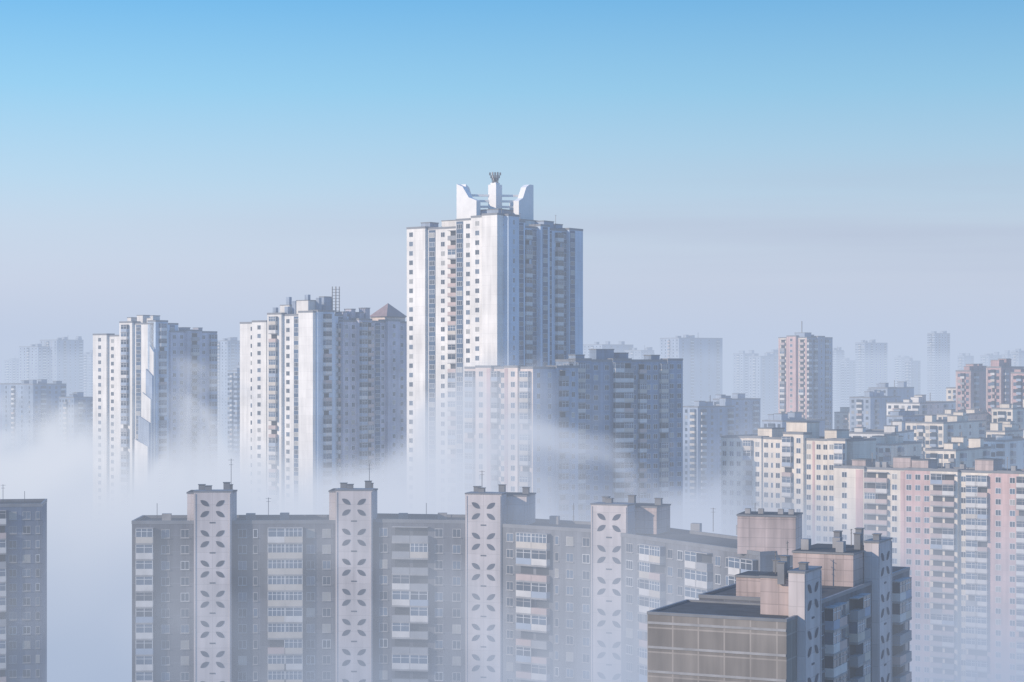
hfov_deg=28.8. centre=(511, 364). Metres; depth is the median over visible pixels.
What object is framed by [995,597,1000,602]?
window
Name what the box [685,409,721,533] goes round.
window
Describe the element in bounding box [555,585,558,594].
window
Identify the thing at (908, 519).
window
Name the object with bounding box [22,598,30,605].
window
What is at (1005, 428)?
apartment building
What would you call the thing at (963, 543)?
window
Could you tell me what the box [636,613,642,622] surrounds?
window
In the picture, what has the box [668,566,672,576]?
window
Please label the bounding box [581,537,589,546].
window
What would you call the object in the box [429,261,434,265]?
window
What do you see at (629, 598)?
window
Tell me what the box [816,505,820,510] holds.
window
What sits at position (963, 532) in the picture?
window
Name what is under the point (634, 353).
apartment building
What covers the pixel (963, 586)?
window
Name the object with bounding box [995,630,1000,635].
window
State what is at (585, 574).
window
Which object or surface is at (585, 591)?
window
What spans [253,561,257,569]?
window
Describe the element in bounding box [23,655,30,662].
window
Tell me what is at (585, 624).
window
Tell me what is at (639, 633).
window
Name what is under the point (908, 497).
window
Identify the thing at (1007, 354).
apartment building
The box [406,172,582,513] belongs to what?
skyscraper
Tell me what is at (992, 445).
window
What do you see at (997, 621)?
window
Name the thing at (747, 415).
apartment building
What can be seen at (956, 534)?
apartment building
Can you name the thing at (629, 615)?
window
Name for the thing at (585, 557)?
window
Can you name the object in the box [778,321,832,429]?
high-rise building
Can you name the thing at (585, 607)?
window
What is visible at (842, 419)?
apartment building
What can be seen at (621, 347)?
apartment building
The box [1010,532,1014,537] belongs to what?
window
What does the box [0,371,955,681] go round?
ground
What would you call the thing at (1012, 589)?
window
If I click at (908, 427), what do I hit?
window
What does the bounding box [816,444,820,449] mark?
window
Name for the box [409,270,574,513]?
window
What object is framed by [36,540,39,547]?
window
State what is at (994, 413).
window
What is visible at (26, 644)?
window
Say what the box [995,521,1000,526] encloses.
window
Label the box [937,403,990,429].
apartment building
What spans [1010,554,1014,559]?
window
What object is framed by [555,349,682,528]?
apartment building
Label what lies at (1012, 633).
window
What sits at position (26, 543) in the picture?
window
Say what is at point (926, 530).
window
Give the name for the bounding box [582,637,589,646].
window
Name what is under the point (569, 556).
window
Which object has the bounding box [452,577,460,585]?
window
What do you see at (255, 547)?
window
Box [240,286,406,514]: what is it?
apartment building
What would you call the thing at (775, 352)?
apartment building
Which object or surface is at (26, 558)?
window
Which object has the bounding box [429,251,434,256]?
window
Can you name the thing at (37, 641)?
window
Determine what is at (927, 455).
window
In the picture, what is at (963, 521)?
window
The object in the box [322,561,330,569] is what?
window
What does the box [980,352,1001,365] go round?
apartment building
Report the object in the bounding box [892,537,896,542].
window
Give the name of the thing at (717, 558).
window
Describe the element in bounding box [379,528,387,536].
window
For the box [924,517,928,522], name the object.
window
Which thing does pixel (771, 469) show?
apartment building
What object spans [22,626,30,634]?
window
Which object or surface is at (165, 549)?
window
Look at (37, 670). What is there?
window
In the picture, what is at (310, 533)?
window
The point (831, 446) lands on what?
window
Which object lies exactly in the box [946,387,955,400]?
apartment building
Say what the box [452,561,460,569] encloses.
window
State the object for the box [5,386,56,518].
window
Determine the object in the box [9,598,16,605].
window
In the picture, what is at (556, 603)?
window
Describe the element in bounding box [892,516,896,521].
window
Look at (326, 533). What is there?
window
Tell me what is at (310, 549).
window
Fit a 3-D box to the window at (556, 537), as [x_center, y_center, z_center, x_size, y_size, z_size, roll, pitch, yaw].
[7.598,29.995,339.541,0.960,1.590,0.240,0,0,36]
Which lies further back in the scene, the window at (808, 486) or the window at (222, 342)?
the window at (222, 342)
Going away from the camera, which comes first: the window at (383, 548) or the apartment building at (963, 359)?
the window at (383, 548)
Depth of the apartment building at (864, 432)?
713.97 m
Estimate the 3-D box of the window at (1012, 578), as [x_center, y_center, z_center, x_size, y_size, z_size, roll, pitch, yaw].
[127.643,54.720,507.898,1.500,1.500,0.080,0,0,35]
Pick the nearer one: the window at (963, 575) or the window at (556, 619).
the window at (556, 619)
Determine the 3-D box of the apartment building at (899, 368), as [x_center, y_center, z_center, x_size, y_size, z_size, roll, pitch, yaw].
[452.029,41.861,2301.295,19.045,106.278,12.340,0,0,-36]
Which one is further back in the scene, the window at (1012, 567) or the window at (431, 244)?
the window at (431, 244)
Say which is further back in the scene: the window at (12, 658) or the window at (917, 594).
the window at (917, 594)
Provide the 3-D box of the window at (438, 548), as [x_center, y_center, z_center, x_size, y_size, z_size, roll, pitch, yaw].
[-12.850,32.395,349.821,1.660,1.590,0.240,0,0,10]
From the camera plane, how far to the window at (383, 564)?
351.61 m
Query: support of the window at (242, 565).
in the apartment building at (502, 585)
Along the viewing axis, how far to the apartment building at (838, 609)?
231.47 m
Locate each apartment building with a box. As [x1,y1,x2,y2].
[0,379,66,527]
[0,491,46,681]
[4,356,18,382]
[19,344,49,382]
[40,336,82,396]
[59,392,92,536]
[83,350,92,396]
[93,315,217,624]
[132,464,802,681]
[217,337,239,475]
[227,362,239,514]
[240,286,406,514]
[464,365,578,520]
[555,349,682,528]
[583,341,632,357]
[624,345,654,358]
[647,527,911,681]
[660,335,722,405]
[683,395,734,533]
[713,393,760,434]
[721,421,875,544]
[733,350,758,397]
[749,353,777,427]
[762,411,824,435]
[766,348,777,355]
[833,347,844,428]
[834,407,849,430]
[834,453,1023,681]
[840,358,855,406]
[849,389,900,430]
[849,421,913,440]
[855,339,886,396]
[868,380,913,401]
[872,428,921,464]
[886,393,955,419]
[886,407,924,429]
[894,356,911,386]
[905,358,920,394]
[905,412,985,458]
[925,432,990,466]
[927,331,949,400]
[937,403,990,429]
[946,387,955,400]
[956,364,985,411]
[957,353,973,369]
[967,430,1023,468]
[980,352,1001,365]
[986,358,1023,422]
[986,421,1023,437]
[992,399,1023,428]
[1001,350,1010,357]
[1011,348,1023,365]
[1011,369,1023,406]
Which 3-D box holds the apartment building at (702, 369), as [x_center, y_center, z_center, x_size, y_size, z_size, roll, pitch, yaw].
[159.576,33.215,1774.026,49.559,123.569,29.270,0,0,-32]
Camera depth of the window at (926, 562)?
521.42 m
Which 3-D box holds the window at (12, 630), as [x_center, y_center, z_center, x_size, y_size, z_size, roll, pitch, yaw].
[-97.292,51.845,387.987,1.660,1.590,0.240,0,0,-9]
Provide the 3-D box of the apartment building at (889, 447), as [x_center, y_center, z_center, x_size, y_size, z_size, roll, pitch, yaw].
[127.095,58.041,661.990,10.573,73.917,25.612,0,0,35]
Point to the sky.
(742, 173)
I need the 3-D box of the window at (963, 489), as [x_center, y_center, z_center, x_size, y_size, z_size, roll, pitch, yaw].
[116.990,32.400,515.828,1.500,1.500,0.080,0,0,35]
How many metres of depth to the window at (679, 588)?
315.29 m
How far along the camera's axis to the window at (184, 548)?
351.26 m
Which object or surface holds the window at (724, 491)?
in the apartment building at (771, 469)
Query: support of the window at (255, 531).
in the apartment building at (502, 585)
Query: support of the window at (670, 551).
in the apartment building at (502, 585)
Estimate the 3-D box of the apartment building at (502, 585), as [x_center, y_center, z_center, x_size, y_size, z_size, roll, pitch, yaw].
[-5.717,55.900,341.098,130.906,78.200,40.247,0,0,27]
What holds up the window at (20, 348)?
in the apartment building at (34, 361)
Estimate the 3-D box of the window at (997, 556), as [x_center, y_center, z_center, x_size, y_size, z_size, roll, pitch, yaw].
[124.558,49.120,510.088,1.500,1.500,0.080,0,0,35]
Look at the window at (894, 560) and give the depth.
526.92 m
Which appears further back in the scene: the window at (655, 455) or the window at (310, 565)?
the window at (655, 455)
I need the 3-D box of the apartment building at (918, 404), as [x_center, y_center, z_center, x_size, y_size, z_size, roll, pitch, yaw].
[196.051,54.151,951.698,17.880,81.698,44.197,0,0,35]
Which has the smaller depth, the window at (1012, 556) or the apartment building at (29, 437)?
the window at (1012, 556)
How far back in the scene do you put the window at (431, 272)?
591.85 m
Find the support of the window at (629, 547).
in the apartment building at (502, 585)
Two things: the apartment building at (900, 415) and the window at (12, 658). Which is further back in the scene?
the apartment building at (900, 415)
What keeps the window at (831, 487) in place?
in the apartment building at (771, 469)
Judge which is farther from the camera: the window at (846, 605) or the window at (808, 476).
the window at (808, 476)
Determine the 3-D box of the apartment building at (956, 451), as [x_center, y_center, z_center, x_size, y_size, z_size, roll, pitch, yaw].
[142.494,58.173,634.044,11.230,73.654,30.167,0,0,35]
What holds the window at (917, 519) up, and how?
in the apartment building at (956, 534)
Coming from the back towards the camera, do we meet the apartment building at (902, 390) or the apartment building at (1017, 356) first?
the apartment building at (1017, 356)
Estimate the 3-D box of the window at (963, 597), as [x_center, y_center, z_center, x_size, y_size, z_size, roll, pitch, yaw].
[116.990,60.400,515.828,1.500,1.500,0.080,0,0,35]
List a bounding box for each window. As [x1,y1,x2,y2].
[5,361,17,382]
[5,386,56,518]
[8,512,16,519]
[8,540,16,548]
[8,569,16,577]
[8,583,16,591]
[8,612,16,620]
[8,627,16,634]
[8,655,16,663]
[9,526,16,533]
[9,555,16,562]
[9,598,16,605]
[9,641,16,648]
[9,670,16,677]
[20,348,48,381]
[22,511,30,519]
[22,540,30,548]
[22,555,30,562]
[22,583,30,591]
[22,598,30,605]
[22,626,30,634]
[22,641,30,648]
[22,669,30,677]
[23,526,30,533]
[23,569,30,576]
[23,612,30,619]
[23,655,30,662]
[35,511,39,519]
[35,526,39,533]
[35,554,39,562]
[35,569,39,576]
[35,597,39,605]
[35,612,39,619]
[35,640,39,648]
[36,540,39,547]
[36,583,39,590]
[36,626,39,633]
[36,655,39,662]
[36,669,39,676]
[41,341,75,391]
[59,399,89,528]
[83,355,92,395]
[98,411,204,606]
[161,529,169,538]
[161,545,169,553]
[161,561,169,569]
[161,575,638,681]
[181,529,188,537]
[181,545,188,553]
[181,561,188,569]
[222,342,239,471]
[228,373,238,514]
[238,529,246,537]
[238,545,246,553]
[238,561,246,569]
[250,351,402,514]
[253,529,257,537]
[253,545,257,553]
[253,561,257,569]
[306,529,314,537]
[306,545,314,553]
[306,561,314,569]
[322,529,330,537]
[322,545,330,553]
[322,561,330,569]
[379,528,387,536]
[379,544,387,552]
[379,559,387,568]
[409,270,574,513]
[429,233,434,237]
[429,242,434,246]
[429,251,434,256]
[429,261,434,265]
[429,270,434,274]
[429,280,434,284]
[434,529,443,537]
[434,544,443,553]
[434,560,443,569]
[435,576,443,585]
[452,529,460,537]
[452,545,460,553]
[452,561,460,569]
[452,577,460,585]
[506,533,513,541]
[506,549,513,558]
[506,565,513,574]
[506,581,513,590]
[554,552,558,561]
[554,569,558,577]
[554,601,558,610]
[555,536,558,544]
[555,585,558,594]
[555,618,558,627]
[565,536,573,545]
[565,569,573,578]
[565,602,573,611]
[566,553,573,562]
[566,586,573,595]
[566,619,573,628]
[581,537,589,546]
[581,554,589,563]
[581,587,589,596]
[581,620,589,630]
[582,571,589,580]
[582,604,589,613]
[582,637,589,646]
[585,452,680,525]
[625,543,632,553]
[625,628,632,638]
[625,644,632,655]
[625,661,632,672]
[626,560,632,570]
[626,577,632,587]
[626,594,632,604]
[626,611,632,621]
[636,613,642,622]
[636,630,642,639]
[653,394,657,399]
[661,339,709,404]
[666,549,672,559]
[666,584,672,594]
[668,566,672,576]
[676,568,682,578]
[676,586,682,596]
[677,550,682,560]
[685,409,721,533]
[714,402,746,433]
[714,556,720,566]
[715,574,720,584]
[723,490,740,534]
[734,355,741,392]
[750,357,769,411]
[796,468,800,473]
[796,478,800,483]
[806,474,810,479]
[806,484,810,489]
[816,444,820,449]
[816,454,820,459]
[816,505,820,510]
[822,611,825,624]
[822,634,825,648]
[822,658,825,672]
[829,444,833,449]
[829,485,833,490]
[833,351,841,427]
[841,362,850,405]
[842,482,846,487]
[842,503,846,508]
[842,534,846,539]
[845,601,849,614]
[845,624,849,637]
[851,399,896,429]
[856,344,880,395]
[879,447,915,460]
[888,404,952,414]
[892,484,896,489]
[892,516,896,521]
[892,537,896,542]
[892,558,896,563]
[905,362,915,393]
[906,474,911,479]
[906,484,911,489]
[906,495,911,500]
[906,506,911,511]
[906,516,911,521]
[906,527,911,532]
[906,538,911,543]
[906,548,911,553]
[906,559,911,564]
[907,425,970,448]
[910,591,1014,681]
[915,474,919,479]
[915,485,919,490]
[915,506,919,511]
[915,517,919,522]
[915,538,919,543]
[915,570,919,575]
[924,485,928,490]
[924,496,928,501]
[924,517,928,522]
[924,528,928,533]
[924,560,928,565]
[924,592,928,597]
[926,453,974,466]
[927,334,945,400]
[958,374,984,411]
[961,476,965,481]
[961,487,965,492]
[961,519,965,524]
[961,530,965,535]
[961,541,965,546]
[961,573,965,578]
[961,584,965,589]
[961,595,965,600]
[984,444,994,456]
[988,370,1013,422]
[993,412,1010,421]
[995,477,1000,482]
[995,488,1000,493]
[995,499,1000,504]
[995,510,1000,515]
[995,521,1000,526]
[995,532,1000,537]
[995,542,1000,548]
[995,553,1000,559]
[995,564,1000,569]
[995,575,1000,580]
[995,586,1000,591]
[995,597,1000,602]
[995,608,1000,613]
[995,619,1000,624]
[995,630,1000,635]
[1010,521,1014,526]
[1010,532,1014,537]
[1010,543,1014,548]
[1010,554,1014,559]
[1010,565,1014,570]
[1010,576,1014,581]
[1010,587,1014,592]
[1010,598,1014,603]
[1010,609,1014,614]
[1010,620,1014,625]
[1010,631,1014,636]
[1013,376,1023,403]
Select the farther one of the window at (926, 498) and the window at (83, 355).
the window at (83, 355)
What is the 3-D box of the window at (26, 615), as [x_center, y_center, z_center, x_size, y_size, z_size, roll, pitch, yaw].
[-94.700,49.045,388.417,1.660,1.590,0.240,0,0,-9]
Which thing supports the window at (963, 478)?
in the apartment building at (956, 534)
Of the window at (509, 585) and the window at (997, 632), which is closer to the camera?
the window at (509, 585)
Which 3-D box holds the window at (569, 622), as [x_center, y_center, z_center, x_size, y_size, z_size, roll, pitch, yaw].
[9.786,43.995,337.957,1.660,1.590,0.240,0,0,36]
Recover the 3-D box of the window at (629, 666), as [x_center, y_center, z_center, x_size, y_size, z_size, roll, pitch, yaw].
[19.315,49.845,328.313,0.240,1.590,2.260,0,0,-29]
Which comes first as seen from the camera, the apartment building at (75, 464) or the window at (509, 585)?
the window at (509, 585)
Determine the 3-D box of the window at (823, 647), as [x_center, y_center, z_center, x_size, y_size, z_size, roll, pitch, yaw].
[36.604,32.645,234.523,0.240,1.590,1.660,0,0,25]
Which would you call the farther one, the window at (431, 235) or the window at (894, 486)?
the window at (431, 235)
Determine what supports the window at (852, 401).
in the apartment building at (868, 409)
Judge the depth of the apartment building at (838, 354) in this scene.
2301.76 m
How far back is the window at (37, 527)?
388.81 m
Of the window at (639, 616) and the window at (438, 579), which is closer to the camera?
the window at (639, 616)
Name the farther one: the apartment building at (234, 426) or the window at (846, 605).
the apartment building at (234, 426)
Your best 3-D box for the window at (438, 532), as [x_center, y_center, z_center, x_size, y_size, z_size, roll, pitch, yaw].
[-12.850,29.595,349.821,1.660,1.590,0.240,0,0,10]
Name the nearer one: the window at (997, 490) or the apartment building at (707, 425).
the window at (997, 490)
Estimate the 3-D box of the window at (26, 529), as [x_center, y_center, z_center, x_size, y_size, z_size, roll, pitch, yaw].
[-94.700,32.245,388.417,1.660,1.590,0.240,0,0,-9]
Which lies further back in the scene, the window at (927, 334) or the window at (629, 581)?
the window at (927, 334)
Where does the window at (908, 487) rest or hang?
in the apartment building at (956, 534)
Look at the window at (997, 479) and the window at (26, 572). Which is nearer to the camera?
the window at (26, 572)
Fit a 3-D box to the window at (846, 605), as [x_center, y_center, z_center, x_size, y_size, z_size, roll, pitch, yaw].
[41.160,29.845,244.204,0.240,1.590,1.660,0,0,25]
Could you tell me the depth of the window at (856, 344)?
2206.53 m
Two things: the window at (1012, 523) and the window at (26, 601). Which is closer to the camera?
the window at (26, 601)
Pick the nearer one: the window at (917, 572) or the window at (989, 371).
the window at (917, 572)
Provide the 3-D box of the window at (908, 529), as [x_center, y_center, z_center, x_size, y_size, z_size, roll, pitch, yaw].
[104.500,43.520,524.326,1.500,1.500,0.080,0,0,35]
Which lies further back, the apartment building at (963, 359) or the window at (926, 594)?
the apartment building at (963, 359)
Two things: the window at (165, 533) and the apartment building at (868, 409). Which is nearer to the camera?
the window at (165, 533)
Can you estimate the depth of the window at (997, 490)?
510.09 m
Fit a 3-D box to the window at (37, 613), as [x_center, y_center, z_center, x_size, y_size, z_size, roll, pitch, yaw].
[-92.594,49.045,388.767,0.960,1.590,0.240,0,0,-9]
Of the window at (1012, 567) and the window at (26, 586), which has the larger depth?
the window at (1012, 567)
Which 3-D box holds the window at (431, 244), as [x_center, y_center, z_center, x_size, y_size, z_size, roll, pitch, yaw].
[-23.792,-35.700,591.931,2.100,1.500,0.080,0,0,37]
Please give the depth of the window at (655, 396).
566.68 m
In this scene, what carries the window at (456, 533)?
in the apartment building at (502, 585)
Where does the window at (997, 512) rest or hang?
in the apartment building at (956, 534)
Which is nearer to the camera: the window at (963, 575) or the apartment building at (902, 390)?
the window at (963, 575)
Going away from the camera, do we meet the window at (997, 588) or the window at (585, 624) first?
the window at (585, 624)
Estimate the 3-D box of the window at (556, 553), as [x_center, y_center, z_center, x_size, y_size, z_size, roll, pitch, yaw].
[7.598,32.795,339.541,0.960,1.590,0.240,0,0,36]
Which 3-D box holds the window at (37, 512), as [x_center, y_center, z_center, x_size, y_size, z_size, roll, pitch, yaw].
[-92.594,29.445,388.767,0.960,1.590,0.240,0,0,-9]
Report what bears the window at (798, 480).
in the apartment building at (771, 469)
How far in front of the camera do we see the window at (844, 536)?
534.43 m
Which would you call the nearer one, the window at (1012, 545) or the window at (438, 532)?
the window at (438, 532)
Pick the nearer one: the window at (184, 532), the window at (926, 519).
the window at (184, 532)
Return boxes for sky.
[0,0,1023,370]
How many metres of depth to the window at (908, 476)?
524.29 m
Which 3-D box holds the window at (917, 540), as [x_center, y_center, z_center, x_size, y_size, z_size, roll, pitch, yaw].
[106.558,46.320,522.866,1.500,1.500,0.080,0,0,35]
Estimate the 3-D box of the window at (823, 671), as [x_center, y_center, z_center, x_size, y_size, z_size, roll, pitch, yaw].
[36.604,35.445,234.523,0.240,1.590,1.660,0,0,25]
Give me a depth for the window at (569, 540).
338.05 m
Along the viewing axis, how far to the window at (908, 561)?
524.29 m
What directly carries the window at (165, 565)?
in the apartment building at (502, 585)
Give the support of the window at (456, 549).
in the apartment building at (502, 585)
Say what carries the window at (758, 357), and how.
in the apartment building at (763, 378)
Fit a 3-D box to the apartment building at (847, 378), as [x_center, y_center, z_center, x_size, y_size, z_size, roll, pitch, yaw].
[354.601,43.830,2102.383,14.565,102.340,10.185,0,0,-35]
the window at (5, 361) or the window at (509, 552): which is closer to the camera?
the window at (509, 552)
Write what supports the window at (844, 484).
in the apartment building at (956, 534)
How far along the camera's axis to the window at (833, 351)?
2301.73 m
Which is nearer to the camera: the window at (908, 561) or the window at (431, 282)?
the window at (908, 561)
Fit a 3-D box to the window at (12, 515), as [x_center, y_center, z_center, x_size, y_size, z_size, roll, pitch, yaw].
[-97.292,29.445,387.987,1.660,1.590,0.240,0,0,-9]
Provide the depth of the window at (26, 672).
388.43 m
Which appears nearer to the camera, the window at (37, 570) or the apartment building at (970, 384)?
the window at (37, 570)
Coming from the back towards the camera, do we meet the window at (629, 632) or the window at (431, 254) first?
the window at (431, 254)
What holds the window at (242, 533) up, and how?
in the apartment building at (502, 585)
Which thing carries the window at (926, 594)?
in the apartment building at (956, 534)
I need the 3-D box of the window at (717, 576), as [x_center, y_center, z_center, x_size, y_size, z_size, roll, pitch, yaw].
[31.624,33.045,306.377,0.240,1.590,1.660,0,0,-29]
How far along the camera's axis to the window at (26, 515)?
388.43 m
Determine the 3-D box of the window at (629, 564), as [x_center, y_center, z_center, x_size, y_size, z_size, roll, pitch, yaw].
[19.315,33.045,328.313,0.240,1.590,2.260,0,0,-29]
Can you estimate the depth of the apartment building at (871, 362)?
2207.73 m
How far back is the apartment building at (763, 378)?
1879.54 m
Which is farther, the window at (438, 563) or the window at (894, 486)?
the window at (894, 486)
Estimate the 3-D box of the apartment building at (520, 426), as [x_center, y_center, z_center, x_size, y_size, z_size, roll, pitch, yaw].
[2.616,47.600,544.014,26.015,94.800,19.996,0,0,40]
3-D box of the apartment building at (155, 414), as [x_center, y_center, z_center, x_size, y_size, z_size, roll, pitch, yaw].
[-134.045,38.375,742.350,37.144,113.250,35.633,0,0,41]
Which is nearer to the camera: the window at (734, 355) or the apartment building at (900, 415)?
the apartment building at (900, 415)
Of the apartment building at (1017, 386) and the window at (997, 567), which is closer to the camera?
the window at (997, 567)
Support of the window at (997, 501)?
in the apartment building at (956, 534)
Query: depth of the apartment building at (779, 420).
837.26 m
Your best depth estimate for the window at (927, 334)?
2204.92 m
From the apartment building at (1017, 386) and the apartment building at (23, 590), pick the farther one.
the apartment building at (1017, 386)
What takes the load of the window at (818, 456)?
in the apartment building at (771, 469)
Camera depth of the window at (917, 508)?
522.82 m
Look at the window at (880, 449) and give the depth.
652.09 m
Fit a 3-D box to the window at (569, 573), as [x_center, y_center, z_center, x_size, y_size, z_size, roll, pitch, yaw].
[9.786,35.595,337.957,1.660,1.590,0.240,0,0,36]
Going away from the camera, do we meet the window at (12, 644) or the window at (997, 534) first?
the window at (12, 644)
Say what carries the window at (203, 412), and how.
in the apartment building at (155, 414)
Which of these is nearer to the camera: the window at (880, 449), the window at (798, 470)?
the window at (798, 470)
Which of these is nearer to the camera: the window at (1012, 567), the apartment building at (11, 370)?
the window at (1012, 567)
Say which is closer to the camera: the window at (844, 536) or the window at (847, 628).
the window at (847, 628)
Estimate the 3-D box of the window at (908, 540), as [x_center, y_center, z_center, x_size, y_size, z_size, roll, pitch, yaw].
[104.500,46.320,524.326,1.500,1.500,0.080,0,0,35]
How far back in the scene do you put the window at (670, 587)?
317.73 m
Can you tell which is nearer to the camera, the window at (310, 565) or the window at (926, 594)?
the window at (310, 565)
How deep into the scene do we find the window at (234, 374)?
1150.90 m
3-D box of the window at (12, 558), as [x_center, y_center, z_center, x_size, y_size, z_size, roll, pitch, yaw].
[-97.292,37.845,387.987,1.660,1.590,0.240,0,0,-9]
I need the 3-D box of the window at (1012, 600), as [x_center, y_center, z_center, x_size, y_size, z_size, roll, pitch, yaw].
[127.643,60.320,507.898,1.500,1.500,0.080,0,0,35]
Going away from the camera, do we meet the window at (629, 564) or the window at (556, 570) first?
the window at (629, 564)
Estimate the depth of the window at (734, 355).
2094.72 m
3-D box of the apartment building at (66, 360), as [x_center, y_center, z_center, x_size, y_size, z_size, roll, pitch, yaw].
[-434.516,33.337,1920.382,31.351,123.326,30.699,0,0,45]
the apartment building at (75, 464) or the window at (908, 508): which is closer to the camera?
the window at (908, 508)
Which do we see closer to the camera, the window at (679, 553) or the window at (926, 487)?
the window at (679, 553)
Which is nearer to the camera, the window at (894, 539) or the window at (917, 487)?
the window at (917, 487)
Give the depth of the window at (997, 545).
510.09 m
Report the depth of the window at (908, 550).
524.35 m
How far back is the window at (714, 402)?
945.32 m
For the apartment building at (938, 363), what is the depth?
2205.82 m
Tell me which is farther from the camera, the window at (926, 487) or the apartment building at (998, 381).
the apartment building at (998, 381)
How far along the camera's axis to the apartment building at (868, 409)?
1004.71 m
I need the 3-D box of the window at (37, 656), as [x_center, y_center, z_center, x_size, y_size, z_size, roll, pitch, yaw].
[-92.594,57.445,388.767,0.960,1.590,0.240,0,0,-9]
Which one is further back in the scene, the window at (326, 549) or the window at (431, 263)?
the window at (431, 263)
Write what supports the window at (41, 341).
in the apartment building at (66, 360)
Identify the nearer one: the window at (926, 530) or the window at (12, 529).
the window at (12, 529)
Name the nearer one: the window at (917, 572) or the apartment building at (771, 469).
the window at (917, 572)
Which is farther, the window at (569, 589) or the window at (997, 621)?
the window at (997, 621)
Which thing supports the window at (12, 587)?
in the apartment building at (23, 590)
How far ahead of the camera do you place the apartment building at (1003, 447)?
693.81 m
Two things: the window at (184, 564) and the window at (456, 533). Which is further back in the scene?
the window at (184, 564)
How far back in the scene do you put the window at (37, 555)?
388.81 m
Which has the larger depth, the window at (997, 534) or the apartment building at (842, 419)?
the apartment building at (842, 419)
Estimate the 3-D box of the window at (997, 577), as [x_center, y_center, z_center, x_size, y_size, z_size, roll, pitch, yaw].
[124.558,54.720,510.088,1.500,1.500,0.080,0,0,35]
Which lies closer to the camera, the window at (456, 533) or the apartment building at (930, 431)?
the window at (456, 533)
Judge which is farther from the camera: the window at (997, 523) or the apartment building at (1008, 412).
the apartment building at (1008, 412)
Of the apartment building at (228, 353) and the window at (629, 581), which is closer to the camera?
the window at (629, 581)
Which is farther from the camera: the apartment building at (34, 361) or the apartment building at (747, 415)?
the apartment building at (34, 361)
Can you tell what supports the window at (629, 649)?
in the apartment building at (502, 585)
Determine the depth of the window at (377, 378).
654.16 m
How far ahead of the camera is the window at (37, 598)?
388.81 m
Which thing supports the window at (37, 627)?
in the apartment building at (23, 590)
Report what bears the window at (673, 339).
in the apartment building at (702, 369)
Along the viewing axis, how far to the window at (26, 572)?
388.48 m
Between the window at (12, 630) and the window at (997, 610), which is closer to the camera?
the window at (12, 630)
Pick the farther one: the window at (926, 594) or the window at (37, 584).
the window at (926, 594)
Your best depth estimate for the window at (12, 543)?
388.05 m
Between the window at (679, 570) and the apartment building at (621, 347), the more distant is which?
the apartment building at (621, 347)
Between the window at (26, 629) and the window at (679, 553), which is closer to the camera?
the window at (679, 553)
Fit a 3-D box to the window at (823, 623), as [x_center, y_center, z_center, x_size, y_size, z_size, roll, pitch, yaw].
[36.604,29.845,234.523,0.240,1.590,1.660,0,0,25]
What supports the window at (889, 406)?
in the apartment building at (918, 404)
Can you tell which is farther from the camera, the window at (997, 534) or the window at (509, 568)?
the window at (997, 534)
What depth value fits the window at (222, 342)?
1705.08 m
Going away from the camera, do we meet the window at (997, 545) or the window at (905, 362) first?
the window at (997, 545)
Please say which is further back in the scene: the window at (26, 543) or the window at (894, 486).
the window at (894, 486)
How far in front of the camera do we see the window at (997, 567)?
510.21 m
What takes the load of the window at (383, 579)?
in the apartment building at (502, 585)
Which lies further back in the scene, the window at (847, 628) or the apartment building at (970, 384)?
the apartment building at (970, 384)
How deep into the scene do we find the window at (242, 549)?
351.69 m
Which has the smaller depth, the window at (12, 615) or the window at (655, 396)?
the window at (12, 615)
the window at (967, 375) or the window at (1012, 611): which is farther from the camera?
the window at (967, 375)
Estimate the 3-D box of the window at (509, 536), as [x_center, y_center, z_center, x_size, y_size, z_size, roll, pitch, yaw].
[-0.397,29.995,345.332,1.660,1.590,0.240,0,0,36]
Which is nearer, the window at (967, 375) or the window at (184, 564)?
the window at (184, 564)
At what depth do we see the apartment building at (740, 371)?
2090.69 m
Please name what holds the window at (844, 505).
in the apartment building at (956, 534)
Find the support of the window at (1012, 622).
in the apartment building at (956, 534)
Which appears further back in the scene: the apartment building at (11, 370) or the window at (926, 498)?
the apartment building at (11, 370)
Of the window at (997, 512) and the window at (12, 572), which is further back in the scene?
the window at (997, 512)
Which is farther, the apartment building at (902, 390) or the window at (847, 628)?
the apartment building at (902, 390)
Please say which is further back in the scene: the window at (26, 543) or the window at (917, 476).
the window at (917, 476)
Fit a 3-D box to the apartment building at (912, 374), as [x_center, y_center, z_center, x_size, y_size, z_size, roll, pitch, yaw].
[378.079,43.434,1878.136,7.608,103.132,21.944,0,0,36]
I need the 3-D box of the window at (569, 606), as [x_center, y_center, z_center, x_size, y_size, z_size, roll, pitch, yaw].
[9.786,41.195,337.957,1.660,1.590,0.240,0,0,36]
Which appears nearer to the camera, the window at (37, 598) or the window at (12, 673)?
the window at (12, 673)
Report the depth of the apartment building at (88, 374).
2004.41 m

